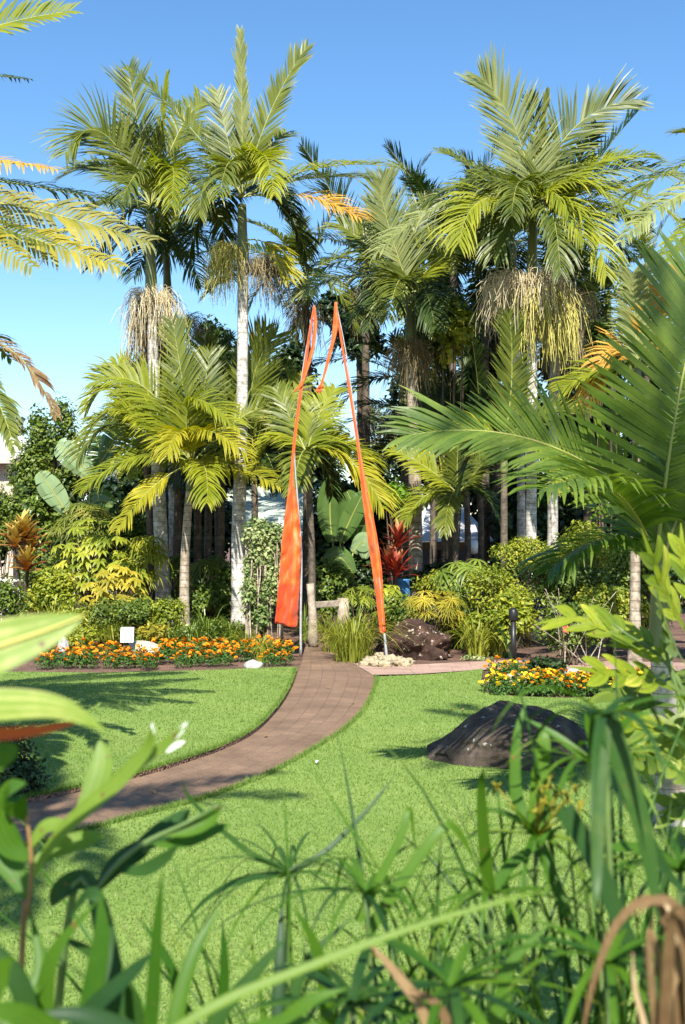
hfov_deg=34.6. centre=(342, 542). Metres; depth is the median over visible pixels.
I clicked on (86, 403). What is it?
palm tree
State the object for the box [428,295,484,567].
palm tree
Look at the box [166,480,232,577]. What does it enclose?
hedge shrub
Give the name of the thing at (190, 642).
marigold plant
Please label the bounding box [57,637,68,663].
stone
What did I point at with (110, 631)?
strap leaf clump
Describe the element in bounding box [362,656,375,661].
stone
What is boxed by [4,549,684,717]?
ground
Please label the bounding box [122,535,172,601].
shrub
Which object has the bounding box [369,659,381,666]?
stone
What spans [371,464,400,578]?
hedge shrub
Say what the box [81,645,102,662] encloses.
marigold plant
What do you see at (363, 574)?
shrub
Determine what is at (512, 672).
marigold plant
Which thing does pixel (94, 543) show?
umbrella plant
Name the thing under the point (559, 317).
palm tree
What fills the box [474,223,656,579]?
palm tree
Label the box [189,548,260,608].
shrub
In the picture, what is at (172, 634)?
strap leaf clump
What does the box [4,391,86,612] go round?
broadleaf tree
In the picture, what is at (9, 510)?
shrub
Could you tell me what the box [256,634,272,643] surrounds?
marigold plant
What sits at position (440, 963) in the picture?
sedge tuft
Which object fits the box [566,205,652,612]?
palm tree
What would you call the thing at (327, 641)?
strap leaf clump
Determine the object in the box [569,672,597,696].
marigold plant
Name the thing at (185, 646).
marigold plant
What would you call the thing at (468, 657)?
groundcover plant
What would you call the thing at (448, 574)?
papaya leaved shrub
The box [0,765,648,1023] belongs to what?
sedge tuft
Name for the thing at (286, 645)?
marigold plant
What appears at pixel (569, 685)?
marigold plant
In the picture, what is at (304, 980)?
sedge tuft
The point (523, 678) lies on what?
marigold plant
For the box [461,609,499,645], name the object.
shrub
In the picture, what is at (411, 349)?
palm tree
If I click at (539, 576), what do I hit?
shrub
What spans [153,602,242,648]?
strap leaf clump
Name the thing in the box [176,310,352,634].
palm tree
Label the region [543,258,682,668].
palm tree
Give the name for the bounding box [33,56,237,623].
palm tree
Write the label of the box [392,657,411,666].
stone
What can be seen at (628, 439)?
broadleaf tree
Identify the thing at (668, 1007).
dry leaf clump
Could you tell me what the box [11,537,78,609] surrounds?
shrub
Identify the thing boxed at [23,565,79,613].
shrub
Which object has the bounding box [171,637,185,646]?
marigold plant
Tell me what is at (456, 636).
strap leaf clump
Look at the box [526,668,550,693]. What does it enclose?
marigold plant
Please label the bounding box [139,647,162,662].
marigold plant
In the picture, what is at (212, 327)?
broadleaf tree
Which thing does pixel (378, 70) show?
sky
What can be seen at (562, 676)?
marigold plant
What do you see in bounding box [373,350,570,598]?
palm tree
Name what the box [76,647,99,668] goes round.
marigold plant
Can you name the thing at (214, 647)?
marigold plant
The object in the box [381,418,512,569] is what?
palm tree
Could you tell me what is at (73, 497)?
hedge shrub
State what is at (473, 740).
boulder
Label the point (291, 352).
broadleaf tree
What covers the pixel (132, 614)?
shrub
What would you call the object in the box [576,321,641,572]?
vine thicket
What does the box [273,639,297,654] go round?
marigold plant
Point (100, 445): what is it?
bird of paradise plant
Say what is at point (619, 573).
shrub
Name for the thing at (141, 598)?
shrub
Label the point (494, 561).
shrub
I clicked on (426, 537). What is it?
pavilion
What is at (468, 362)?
palm tree
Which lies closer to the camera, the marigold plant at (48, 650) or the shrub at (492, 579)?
the marigold plant at (48, 650)
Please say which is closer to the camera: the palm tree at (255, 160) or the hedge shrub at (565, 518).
the palm tree at (255, 160)
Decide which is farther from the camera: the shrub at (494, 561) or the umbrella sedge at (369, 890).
the shrub at (494, 561)
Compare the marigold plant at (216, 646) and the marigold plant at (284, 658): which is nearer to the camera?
the marigold plant at (284, 658)
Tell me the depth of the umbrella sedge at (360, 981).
1.21 m
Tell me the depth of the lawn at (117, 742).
10.15 m
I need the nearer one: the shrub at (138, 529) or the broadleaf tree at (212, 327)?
the shrub at (138, 529)
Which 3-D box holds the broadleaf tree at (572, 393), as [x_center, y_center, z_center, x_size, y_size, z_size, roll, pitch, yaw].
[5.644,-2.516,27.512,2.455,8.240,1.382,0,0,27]
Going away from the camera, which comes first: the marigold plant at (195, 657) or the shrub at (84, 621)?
the marigold plant at (195, 657)
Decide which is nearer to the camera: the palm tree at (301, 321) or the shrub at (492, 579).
the shrub at (492, 579)
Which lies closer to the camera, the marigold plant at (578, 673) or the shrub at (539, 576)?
the marigold plant at (578, 673)
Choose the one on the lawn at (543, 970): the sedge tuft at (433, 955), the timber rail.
the sedge tuft at (433, 955)
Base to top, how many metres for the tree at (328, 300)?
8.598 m
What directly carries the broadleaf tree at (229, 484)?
on the ground at (677, 631)
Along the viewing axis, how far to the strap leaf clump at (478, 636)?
15.45 m
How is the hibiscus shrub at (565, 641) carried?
on the ground at (677, 631)
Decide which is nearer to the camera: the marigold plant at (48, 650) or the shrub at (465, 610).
the marigold plant at (48, 650)
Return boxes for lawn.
[0,667,296,801]
[0,669,684,1023]
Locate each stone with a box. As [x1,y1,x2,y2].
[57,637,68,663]
[122,640,160,656]
[243,659,262,667]
[358,660,368,665]
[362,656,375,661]
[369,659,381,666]
[371,652,384,659]
[378,659,391,666]
[382,654,402,664]
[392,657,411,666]
[564,668,579,673]
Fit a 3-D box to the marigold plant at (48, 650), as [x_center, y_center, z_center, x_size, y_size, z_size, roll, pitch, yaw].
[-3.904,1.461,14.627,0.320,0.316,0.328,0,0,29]
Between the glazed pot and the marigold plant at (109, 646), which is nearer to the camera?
the marigold plant at (109, 646)
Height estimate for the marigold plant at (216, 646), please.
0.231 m
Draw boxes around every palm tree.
[0,0,166,277]
[0,334,62,459]
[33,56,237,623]
[61,316,215,604]
[70,310,301,624]
[80,341,252,591]
[95,117,249,584]
[99,328,262,626]
[118,25,413,636]
[136,349,268,615]
[164,313,311,619]
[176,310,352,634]
[182,356,286,580]
[198,171,402,620]
[250,376,403,642]
[276,135,449,608]
[277,159,501,596]
[297,285,498,578]
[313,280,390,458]
[337,327,499,625]
[338,128,559,559]
[350,335,499,620]
[362,40,684,640]
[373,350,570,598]
[376,227,684,826]
[381,340,560,611]
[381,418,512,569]
[388,168,614,612]
[415,304,591,586]
[418,149,616,542]
[450,89,684,609]
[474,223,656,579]
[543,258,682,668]
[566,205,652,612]
[595,199,671,605]
[600,126,684,273]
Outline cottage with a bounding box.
[225,486,320,608]
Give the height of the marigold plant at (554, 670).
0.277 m
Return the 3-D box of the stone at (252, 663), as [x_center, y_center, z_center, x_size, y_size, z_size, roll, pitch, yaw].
[-1.123,1.546,13.875,0.238,0.157,0.175,0,0,-26]
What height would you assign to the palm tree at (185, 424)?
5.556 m
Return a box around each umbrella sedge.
[142,773,428,1021]
[207,806,487,1023]
[224,948,440,1023]
[314,921,610,1023]
[344,585,375,639]
[364,768,605,1013]
[402,590,466,650]
[408,699,653,1023]
[462,916,663,1023]
[491,711,684,1023]
[492,686,684,1023]
[525,838,684,986]
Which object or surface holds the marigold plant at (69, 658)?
on the ground at (677, 631)
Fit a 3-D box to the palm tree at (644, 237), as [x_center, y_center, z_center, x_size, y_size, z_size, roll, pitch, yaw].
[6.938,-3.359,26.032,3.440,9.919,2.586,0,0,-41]
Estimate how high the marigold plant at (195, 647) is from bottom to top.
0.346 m
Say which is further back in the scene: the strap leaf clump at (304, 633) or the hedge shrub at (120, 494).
the hedge shrub at (120, 494)
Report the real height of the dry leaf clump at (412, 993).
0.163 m
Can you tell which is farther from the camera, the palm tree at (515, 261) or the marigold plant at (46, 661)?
the palm tree at (515, 261)
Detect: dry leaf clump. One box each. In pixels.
[371,946,451,1023]
[583,894,684,1023]
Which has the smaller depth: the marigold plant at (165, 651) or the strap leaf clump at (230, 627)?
the marigold plant at (165, 651)
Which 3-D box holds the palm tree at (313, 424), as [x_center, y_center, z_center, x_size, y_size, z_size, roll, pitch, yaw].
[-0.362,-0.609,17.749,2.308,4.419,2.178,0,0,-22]
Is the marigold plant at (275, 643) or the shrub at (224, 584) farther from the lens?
the shrub at (224, 584)
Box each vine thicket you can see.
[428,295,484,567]
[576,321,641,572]
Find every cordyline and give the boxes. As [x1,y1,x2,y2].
[0,509,50,613]
[364,518,418,624]
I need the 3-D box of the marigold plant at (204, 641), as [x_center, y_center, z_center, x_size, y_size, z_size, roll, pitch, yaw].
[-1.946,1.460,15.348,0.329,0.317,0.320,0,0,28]
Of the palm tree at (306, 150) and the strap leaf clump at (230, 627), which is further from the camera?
the palm tree at (306, 150)
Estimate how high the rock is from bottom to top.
0.574 m
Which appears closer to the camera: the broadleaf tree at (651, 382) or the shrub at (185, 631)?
the shrub at (185, 631)
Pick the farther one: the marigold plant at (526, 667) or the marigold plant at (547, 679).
the marigold plant at (526, 667)
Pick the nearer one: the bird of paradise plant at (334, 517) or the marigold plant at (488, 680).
the marigold plant at (488, 680)
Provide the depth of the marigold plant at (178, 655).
14.11 m
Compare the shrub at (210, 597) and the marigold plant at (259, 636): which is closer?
the marigold plant at (259, 636)
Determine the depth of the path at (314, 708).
8.52 m
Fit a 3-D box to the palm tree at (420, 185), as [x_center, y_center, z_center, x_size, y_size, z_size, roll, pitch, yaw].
[2.038,-3.767,23.408,4.552,10.736,5.158,0,0,32]
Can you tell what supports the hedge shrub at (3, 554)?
on the ground at (677, 631)
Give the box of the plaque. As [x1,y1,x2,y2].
[120,627,133,650]
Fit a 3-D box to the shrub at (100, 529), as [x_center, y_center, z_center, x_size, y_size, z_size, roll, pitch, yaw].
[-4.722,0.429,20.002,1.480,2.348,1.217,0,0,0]
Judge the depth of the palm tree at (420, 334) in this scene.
21.94 m
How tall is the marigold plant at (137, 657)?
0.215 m
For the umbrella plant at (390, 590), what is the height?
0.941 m
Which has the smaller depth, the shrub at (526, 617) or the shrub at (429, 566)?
the shrub at (526, 617)
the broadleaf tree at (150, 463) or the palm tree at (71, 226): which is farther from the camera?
the broadleaf tree at (150, 463)
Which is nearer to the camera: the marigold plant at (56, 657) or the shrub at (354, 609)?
the marigold plant at (56, 657)
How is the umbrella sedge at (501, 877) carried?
on the lawn at (543, 970)
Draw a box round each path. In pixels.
[10,646,373,842]
[354,660,684,674]
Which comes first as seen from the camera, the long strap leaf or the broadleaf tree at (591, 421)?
the long strap leaf
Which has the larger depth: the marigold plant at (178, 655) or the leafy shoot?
the marigold plant at (178, 655)
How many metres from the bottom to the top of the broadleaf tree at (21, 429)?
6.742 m
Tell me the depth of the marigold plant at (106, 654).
14.64 m
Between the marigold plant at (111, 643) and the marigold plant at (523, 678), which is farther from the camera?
the marigold plant at (111, 643)
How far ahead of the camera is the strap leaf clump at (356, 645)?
14.76 m
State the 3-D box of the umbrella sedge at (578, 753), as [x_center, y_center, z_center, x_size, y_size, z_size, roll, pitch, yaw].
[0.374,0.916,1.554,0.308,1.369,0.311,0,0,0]
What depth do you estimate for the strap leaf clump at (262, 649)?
14.74 m
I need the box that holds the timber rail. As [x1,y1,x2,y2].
[306,583,348,646]
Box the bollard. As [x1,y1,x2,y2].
[509,608,517,664]
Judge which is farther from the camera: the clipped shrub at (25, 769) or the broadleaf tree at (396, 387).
the broadleaf tree at (396, 387)
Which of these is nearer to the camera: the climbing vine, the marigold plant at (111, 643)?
the marigold plant at (111, 643)
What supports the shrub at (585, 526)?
on the ground at (677, 631)
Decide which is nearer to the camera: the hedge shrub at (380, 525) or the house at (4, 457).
the hedge shrub at (380, 525)
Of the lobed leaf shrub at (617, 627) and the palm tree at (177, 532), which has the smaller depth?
the lobed leaf shrub at (617, 627)
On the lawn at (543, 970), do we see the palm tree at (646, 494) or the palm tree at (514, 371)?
the palm tree at (646, 494)
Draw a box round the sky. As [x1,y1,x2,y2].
[0,0,684,543]
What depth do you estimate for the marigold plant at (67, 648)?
14.56 m
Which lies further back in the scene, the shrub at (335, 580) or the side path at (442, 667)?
the shrub at (335, 580)
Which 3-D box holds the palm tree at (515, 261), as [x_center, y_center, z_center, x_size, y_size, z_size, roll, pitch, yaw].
[3.554,-3.413,21.797,4.129,10.026,4.085,0,0,0]
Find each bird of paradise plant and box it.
[35,412,132,610]
[317,477,369,591]
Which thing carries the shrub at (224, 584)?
on the ground at (677, 631)
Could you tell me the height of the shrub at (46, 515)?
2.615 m
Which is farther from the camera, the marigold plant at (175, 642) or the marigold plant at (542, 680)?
the marigold plant at (175, 642)
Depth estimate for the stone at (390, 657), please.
14.41 m
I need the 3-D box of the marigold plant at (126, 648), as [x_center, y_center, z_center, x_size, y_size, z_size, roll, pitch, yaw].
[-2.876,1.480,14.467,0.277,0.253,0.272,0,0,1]
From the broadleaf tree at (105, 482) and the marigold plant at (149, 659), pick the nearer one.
the marigold plant at (149, 659)
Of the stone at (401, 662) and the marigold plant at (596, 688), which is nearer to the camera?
the marigold plant at (596, 688)
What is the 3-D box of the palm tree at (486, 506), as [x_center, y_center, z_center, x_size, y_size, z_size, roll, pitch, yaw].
[3.679,-3.580,24.344,5.398,10.361,5.081,0,0,0]
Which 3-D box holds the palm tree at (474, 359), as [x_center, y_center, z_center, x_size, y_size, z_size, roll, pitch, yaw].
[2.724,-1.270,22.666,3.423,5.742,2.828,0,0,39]
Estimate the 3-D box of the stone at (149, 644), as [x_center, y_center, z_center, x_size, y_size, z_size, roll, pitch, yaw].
[-2.795,1.494,15.243,0.495,0.281,0.415,0,0,-29]
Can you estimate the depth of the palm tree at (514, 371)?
17.46 m
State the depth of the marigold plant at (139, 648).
14.60 m
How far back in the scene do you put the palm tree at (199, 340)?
20.55 m
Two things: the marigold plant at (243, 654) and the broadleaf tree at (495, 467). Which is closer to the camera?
the marigold plant at (243, 654)
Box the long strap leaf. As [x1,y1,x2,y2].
[175,889,549,1023]
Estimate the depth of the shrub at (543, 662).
13.55 m
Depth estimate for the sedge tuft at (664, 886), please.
1.62 m
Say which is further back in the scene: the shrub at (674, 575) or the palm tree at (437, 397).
the palm tree at (437, 397)
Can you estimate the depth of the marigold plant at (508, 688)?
11.37 m
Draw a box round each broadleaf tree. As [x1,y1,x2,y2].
[0,417,27,435]
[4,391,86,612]
[77,467,143,597]
[125,427,201,491]
[176,314,251,381]
[211,373,281,493]
[266,338,322,508]
[277,427,350,485]
[337,452,380,593]
[384,367,463,510]
[389,234,468,563]
[456,242,537,600]
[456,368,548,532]
[524,338,626,603]
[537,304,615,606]
[620,378,678,596]
[623,345,684,402]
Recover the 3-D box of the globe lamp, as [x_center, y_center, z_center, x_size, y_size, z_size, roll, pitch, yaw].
[2.805,0.764,23.600,0.320,1.672,0.320,0,0,0]
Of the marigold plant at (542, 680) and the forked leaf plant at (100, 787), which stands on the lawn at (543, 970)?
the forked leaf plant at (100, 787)
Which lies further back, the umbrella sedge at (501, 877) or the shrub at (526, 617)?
the shrub at (526, 617)
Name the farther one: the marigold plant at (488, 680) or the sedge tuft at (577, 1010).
the marigold plant at (488, 680)
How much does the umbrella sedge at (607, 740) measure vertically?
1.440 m
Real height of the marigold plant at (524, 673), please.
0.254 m
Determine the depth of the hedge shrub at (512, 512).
24.02 m
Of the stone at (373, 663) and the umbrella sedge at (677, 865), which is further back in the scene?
the stone at (373, 663)
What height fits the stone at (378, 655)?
0.179 m
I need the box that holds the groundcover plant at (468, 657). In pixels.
[460,654,488,660]
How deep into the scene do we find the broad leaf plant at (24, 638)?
0.96 m
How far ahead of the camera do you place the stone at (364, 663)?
14.24 m
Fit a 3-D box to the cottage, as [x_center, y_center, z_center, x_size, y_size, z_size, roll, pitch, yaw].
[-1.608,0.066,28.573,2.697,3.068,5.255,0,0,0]
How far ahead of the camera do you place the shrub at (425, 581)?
17.87 m
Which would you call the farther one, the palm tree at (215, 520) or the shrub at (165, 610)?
the palm tree at (215, 520)
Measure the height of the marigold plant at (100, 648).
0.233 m
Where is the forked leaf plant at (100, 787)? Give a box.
[0,722,186,969]
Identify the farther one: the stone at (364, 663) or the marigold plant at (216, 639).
the marigold plant at (216, 639)
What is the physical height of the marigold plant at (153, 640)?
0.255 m
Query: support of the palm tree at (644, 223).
on the ground at (677, 631)
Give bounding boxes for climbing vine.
[237,514,283,641]
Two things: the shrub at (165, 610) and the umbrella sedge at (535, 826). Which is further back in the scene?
the shrub at (165, 610)
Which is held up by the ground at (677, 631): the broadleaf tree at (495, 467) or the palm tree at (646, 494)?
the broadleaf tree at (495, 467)
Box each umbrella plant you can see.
[50,518,131,620]
[77,564,146,642]
[96,553,154,600]
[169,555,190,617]
[371,584,403,635]
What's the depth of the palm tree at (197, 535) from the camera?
20.95 m
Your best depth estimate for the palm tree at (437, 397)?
20.95 m
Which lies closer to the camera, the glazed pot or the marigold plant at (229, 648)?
the marigold plant at (229, 648)
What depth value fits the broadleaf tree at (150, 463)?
27.48 m
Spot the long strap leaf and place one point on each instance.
(207, 1009)
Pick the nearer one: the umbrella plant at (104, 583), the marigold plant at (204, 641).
the marigold plant at (204, 641)
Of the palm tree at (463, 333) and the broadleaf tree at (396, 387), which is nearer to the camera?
the palm tree at (463, 333)
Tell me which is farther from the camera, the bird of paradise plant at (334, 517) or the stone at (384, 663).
the bird of paradise plant at (334, 517)
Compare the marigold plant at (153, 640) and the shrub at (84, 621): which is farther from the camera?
the shrub at (84, 621)
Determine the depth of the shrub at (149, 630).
15.77 m
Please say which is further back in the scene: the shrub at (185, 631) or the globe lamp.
the globe lamp
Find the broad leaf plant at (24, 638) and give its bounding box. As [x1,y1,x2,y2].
[0,613,104,769]
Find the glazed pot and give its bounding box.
[396,579,409,623]
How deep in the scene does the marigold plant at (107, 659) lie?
14.06 m
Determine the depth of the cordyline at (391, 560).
17.85 m
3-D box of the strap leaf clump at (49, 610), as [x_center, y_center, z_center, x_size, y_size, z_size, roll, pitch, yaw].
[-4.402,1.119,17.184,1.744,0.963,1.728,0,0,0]
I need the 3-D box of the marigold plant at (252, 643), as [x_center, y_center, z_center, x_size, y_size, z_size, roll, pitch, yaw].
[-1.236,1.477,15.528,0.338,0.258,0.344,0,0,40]
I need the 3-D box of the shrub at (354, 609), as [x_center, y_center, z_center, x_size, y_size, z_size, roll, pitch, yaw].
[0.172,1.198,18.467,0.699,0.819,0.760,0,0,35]
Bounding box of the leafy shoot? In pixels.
[49,800,229,1022]
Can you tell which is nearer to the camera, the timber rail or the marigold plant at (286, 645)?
the marigold plant at (286, 645)
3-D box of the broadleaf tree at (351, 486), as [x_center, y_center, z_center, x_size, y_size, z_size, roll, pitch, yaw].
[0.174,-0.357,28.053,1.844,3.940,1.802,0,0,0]
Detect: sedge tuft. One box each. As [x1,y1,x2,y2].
[0,735,576,1023]
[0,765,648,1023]
[130,915,440,1016]
[163,912,647,1023]
[202,721,684,1023]
[220,910,620,1023]
[249,605,684,1023]
[302,724,673,1023]
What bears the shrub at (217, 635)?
on the ground at (677, 631)
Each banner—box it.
[275,306,316,655]
[316,302,387,654]
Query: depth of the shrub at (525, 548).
16.95 m
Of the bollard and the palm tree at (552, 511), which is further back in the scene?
the palm tree at (552, 511)
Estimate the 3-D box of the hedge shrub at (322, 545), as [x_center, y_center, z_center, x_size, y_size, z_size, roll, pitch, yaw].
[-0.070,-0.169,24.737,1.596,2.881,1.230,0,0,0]
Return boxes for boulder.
[425,700,591,770]
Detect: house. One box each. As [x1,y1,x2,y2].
[0,437,63,590]
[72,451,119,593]
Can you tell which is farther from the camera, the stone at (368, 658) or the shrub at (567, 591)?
the shrub at (567, 591)
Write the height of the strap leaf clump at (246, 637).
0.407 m
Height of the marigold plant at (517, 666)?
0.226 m
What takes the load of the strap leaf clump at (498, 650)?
on the ground at (677, 631)
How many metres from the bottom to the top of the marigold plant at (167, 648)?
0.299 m
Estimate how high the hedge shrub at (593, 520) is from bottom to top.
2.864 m
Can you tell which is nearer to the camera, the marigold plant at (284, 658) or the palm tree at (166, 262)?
the marigold plant at (284, 658)
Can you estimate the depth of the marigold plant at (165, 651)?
15.18 m
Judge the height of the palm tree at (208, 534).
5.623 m
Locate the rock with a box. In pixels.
[371,618,453,660]
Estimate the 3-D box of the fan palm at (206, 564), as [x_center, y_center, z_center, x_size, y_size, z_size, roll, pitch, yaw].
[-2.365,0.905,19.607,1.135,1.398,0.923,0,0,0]
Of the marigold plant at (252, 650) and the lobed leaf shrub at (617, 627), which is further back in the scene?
the marigold plant at (252, 650)
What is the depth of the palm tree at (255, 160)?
18.43 m
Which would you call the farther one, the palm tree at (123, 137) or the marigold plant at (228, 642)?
the palm tree at (123, 137)
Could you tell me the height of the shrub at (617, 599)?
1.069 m
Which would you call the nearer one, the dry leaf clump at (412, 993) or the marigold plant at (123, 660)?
the dry leaf clump at (412, 993)
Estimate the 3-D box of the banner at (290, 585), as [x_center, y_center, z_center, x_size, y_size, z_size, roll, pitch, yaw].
[-0.659,-0.880,15.572,0.602,4.960,0.206,0,0,0]
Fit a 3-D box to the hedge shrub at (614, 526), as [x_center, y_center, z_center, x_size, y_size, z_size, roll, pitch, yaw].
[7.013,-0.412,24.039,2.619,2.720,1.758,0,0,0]
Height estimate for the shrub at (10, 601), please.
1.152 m
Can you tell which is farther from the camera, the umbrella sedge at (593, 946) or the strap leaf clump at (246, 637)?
the strap leaf clump at (246, 637)
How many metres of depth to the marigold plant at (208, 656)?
14.22 m
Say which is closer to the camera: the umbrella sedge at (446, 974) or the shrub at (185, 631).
the umbrella sedge at (446, 974)
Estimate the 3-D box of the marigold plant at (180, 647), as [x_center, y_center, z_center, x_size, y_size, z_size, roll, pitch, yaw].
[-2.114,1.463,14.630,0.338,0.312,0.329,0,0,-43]
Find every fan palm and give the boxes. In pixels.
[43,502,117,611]
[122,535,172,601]
[177,554,230,615]
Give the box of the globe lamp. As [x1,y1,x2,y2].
[471,539,477,595]
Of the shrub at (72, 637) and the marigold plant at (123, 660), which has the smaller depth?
the marigold plant at (123, 660)
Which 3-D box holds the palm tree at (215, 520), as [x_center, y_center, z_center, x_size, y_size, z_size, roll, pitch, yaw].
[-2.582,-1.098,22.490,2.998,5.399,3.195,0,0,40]
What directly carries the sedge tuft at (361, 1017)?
on the lawn at (543, 970)
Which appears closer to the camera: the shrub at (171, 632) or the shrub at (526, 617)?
the shrub at (526, 617)
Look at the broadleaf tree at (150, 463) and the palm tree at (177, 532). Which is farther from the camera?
the broadleaf tree at (150, 463)
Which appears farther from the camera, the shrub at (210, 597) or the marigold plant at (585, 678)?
the shrub at (210, 597)
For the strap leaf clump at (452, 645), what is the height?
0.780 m
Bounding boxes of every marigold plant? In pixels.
[34,652,53,668]
[36,645,56,662]
[48,646,70,668]
[63,646,81,662]
[63,648,83,667]
[73,637,95,652]
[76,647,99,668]
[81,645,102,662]
[88,642,103,656]
[99,648,118,662]
[100,640,119,653]
[101,653,119,668]
[102,640,122,658]
[111,651,134,667]
[113,645,132,663]
[126,652,148,667]
[129,644,148,661]
[138,652,158,669]
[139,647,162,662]
[151,638,171,650]
[154,641,176,662]
[158,639,180,658]
[170,641,193,662]
[170,650,191,667]
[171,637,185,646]
[178,642,192,656]
[183,639,208,661]
[185,651,203,665]
[188,638,202,649]
[194,636,211,652]
[199,649,218,665]
[201,642,225,661]
[207,642,223,654]
[213,637,227,644]
[215,649,237,665]
[217,643,240,660]
[222,640,239,654]
[232,639,254,660]
[243,638,262,654]
[246,642,266,659]
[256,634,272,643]
[258,649,278,666]
[265,641,284,659]
[270,641,295,657]
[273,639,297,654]
[276,650,294,664]
[478,671,508,693]
[483,655,510,677]
[484,673,515,695]
[490,660,511,680]
[503,670,524,693]
[507,659,525,672]
[507,670,530,693]
[509,658,529,672]
[511,673,545,695]
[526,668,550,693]
[527,667,554,694]
[530,669,562,696]
[545,668,559,692]
[549,668,581,695]
[555,674,576,692]
[563,676,588,696]
[566,670,590,693]
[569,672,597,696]
[579,671,594,690]
[586,673,614,694]
[589,668,615,692]
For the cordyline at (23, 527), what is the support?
on the ground at (677, 631)
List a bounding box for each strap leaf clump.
[0,873,352,1023]
[11,592,89,613]
[84,617,136,644]
[146,619,227,645]
[146,623,182,646]
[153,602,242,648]
[196,616,251,649]
[215,626,273,653]
[231,628,283,661]
[275,597,429,662]
[283,603,323,640]
[291,614,376,652]
[391,598,462,647]
[435,614,470,648]
[439,606,543,656]
[456,623,538,656]
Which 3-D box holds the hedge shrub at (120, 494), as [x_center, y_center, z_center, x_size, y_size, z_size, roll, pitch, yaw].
[-4.635,-0.106,25.209,2.275,2.996,1.786,0,0,25]
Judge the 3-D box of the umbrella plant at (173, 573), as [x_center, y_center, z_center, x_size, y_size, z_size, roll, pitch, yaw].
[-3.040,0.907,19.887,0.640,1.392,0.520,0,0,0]
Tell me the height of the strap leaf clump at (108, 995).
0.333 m
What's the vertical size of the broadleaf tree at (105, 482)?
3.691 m
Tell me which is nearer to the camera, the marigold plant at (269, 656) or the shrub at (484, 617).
the marigold plant at (269, 656)
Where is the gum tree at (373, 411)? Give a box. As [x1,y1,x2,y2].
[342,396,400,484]
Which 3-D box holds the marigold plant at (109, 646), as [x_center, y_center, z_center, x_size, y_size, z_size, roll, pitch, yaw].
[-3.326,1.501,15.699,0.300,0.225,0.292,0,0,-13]
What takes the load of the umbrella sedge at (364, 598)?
on the ground at (677, 631)
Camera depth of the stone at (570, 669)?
12.99 m
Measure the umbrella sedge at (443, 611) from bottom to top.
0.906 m
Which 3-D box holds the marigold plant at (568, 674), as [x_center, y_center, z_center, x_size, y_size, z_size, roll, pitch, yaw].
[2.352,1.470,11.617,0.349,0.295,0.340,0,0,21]
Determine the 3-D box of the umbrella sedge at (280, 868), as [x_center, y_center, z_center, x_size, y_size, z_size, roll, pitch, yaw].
[-0.098,0.980,1.699,0.421,1.242,0.412,0,0,23]
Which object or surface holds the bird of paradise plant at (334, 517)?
on the ground at (677, 631)
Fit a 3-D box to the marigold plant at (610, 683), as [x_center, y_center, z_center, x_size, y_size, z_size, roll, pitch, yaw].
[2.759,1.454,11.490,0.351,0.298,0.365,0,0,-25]
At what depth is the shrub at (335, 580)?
19.28 m
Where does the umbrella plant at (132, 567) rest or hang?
on the ground at (677, 631)
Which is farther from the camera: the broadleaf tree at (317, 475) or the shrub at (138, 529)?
the broadleaf tree at (317, 475)
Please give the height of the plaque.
0.448 m
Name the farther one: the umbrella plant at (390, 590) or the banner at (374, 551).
the umbrella plant at (390, 590)
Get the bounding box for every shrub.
[0,481,25,611]
[0,502,17,569]
[0,573,33,618]
[0,725,50,795]
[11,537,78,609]
[13,481,90,579]
[20,490,73,612]
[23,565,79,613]
[54,600,123,641]
[55,624,102,649]
[85,595,158,646]
[87,475,183,597]
[92,495,147,595]
[113,592,175,639]
[134,620,171,642]
[134,625,181,642]
[147,597,188,630]
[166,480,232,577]
[179,624,202,641]
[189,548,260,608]
[189,579,230,622]
[202,620,254,642]
[206,564,230,630]
[305,557,357,630]
[312,476,351,589]
[326,590,374,625]
[348,547,403,625]
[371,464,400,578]
[376,592,435,623]
[401,557,463,619]
[411,568,456,628]
[428,582,484,633]
[429,559,509,611]
[460,560,536,650]
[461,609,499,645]
[483,548,537,599]
[487,459,546,551]
[488,536,563,646]
[490,589,540,652]
[520,545,586,643]
[521,654,569,673]
[530,588,616,666]
[531,560,612,646]
[535,522,684,828]
[537,468,595,587]
[551,519,623,641]
[558,495,612,584]
[572,583,649,655]
[595,531,684,639]
[604,513,628,560]
[669,568,684,614]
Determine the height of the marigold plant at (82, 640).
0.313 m
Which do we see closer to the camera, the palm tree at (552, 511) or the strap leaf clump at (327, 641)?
the strap leaf clump at (327, 641)
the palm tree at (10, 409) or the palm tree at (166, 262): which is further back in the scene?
the palm tree at (166, 262)
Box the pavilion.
[422,505,493,601]
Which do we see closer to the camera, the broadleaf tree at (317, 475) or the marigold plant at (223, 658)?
the marigold plant at (223, 658)
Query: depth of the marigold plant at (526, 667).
13.29 m
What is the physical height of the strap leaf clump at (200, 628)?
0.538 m
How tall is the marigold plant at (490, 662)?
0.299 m
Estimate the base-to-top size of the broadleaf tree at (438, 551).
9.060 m

